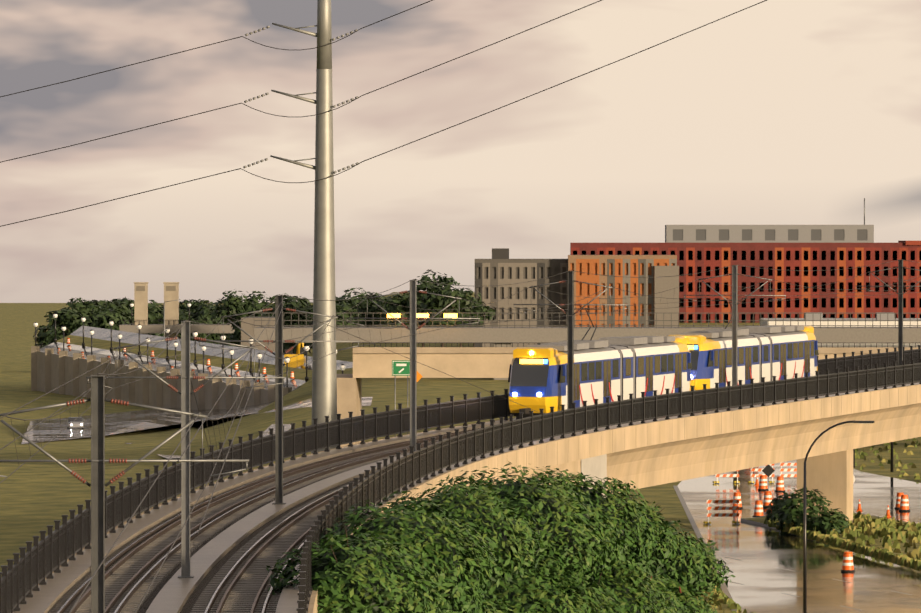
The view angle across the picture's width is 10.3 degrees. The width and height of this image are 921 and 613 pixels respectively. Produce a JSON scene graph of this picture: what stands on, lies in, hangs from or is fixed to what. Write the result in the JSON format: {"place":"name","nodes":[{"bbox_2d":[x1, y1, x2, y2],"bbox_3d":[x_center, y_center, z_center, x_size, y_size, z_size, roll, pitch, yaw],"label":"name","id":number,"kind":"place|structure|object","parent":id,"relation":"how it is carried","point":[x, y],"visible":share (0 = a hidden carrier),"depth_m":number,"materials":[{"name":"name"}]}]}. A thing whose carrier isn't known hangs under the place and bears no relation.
{"place":"outdoors","nodes":[
{"label":"outdoors","id":0,"kind":"place"},
{"bbox_2d":[0,292,920,612],"bbox_3d":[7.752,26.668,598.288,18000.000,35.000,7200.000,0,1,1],"label":"ground","id":1,"kind":"structure","parent":0,"point":[36,498],"depth_m":503.03,"materials":[{"name":"green plant"}]},
{"bbox_2d":[119,282,234,337],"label":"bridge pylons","id":2,"kind":"object","parent":1,"relation":"on","point":[171,304],"visible":0.56,"depth_m":1247.84,"materials":[{"name":"concrete"}]},
{"bbox_2d":[31,313,352,416],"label":"ramp road and wall","id":3,"kind":"structure","parent":1,"relation":"on","point":[83,349],"depth_m":808.44,"materials":[{"name":"grey concrete"}]},
{"bbox_2d":[283,343,305,364],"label":"excavator","id":4,"kind":"object","parent":3,"relation":"on","point":[299,349],"visible":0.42,"depth_m":757.07,"materials":[{"name":"yellow metal"}]},
{"bbox_2d":[21,397,372,458],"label":"roads","id":5,"kind":"structure","parent":1,"relation":"on","point":[122,422],"depth_m":643.57,"materials":[{"name":"grey asphalt"}]},
{"bbox_2d":[67,417,83,428],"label":"car","id":6,"kind":"object","parent":5,"relation":"on","point":[77,423],"visible":0.81,"depth_m":612.90,"materials":[{"name":"silver metal"}]},
{"bbox_2d":[34,269,495,354],"bbox_3d":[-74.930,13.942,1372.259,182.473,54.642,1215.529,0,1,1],"label":"trees","id":7,"kind":"object","parent":1,"relation":"on","point":[99,314],"visible":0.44,"depth_m":1175.57,"materials":[{"name":"green plant"}]},
{"bbox_2d":[0,0,766,453],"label":"transmission pole","id":8,"kind":"object","parent":1,"relation":"on","point":[324,386],"visible":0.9,"depth_m":259.64,"materials":[{"name":"metal"}]},
{"bbox_2d":[266,462,735,612],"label":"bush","id":9,"kind":"object","parent":1,"relation":"on","point":[532,544],"visible":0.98,"depth_m":164.28,"materials":[{"name":"green plant"}]},
{"bbox_2d":[241,198,920,351],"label":"buildings","id":10,"kind":"structure","parent":1,"relation":"on","point":[684,250],"depth_m":1046.67,"materials":[{"name":"red brick"}]},
{"bbox_2d":[254,313,920,446],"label":"highway overpass","id":11,"kind":"object","parent":1,"relation":"on","point":[495,362],"visible":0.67,"depth_m":617.21,"materials":[{"name":"concrete"}]},
{"bbox_2d":[495,403,920,497],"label":"girder","id":12,"kind":"object","parent":1,"relation":"on","point":[662,463],"visible":0.29,"depth_m":273.19,"materials":[{"name":"beige concrete"}]},
{"bbox_2d":[13,382,919,612],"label":"viaduct deck","id":13,"kind":"structure","parent":12,"relation":"on","point":[172,592],"depth_m":167.73,"materials":[{"name":"grey concrete"}]},
{"bbox_2d":[0,345,920,612],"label":"railing","id":14,"kind":"object","parent":13,"relation":"on","point":[28,572],"visible":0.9,"depth_m":215.03,"materials":[{"name":"black metal"}]},
{"bbox_2d":[0,260,920,612],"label":"catenary poles","id":15,"kind":"object","parent":13,"relation":"on","point":[98,460],"visible":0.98,"depth_m":149.05,"materials":[{"name":"grey metal"}]},
{"bbox_2d":[0,259,920,612],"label":"catenary wires","id":16,"kind":"object","parent":15,"relation":"attached to","point":[326,355],"visible":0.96,"depth_m":160.69,"materials":[{"name":"black metal"}]},
{"bbox_2d":[45,384,920,612],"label":"viaduct fascia","id":17,"kind":"structure","parent":13,"relation":"attached to","point":[566,450],"depth_m":250.35,"materials":[{"name":"beige concrete"}]},
{"bbox_2d":[508,300,818,418],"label":"light rail train","id":18,"kind":"object","parent":13,"relation":"on","point":[612,368],"visible":0.75,"depth_m":266.82,"materials":[{"name":"white metal"}]},
{"bbox_2d":[697,438,920,612],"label":"island shrubs","id":19,"kind":"object","parent":1,"relation":"on","point":[786,517],"visible":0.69,"depth_m":292.47,"materials":[{"name":"green plant"}]},
{"bbox_2d":[797,449,852,521],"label":"viaduct piers","id":20,"kind":"structure","parent":1,"relation":"on","point":[829,476],"depth_m":299.56,"materials":[{"name":"beige concrete"}]},
{"bbox_2d":[803,420,873,612],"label":"street lamp","id":21,"kind":"object","parent":1,"relation":"on","point":[805,538],"visible":1,"depth_m":217.87,"materials":[{"name":"black metal"}]},
{"bbox_2d":[0,0,920,302],"label":"sky","id":22,"kind":"structure","parent":0,"point":[769,112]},
{"bbox_2d":[49,382,918,612],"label":"track","id":23,"kind":"structure","parent":0,"point":[239,582],"depth_m":161.74,"materials":[{"name":"grey metal"}]},
{"bbox_2d":[673,460,920,612],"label":"roads","id":24,"kind":"structure","parent":0,"point":[761,559],"depth_m":274.09,"materials":[{"name":"grey asphalt"}]},
{"bbox_2d":[703,462,796,524],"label":"construction barricades","id":25,"kind":"object","parent":24,"relation":"on","point":[737,500],"visible":0.67,"depth_m":305.67,"materials":[{"name":"orange plastic"}]},
{"bbox_2d":[732,475,909,571],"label":"traffic barrels","id":26,"kind":"object","parent":24,"relation":"on","point":[902,502],"visible":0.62,"depth_m":322.33,"materials":[{"name":"orange plastic"}]},
{"bbox_2d":[762,442,892,490],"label":"road sign","id":27,"kind":"object","parent":24,"relation":"on","point":[768,470],"visible":0.12,"depth_m":327.39,"materials":[{"name":"black metal"}]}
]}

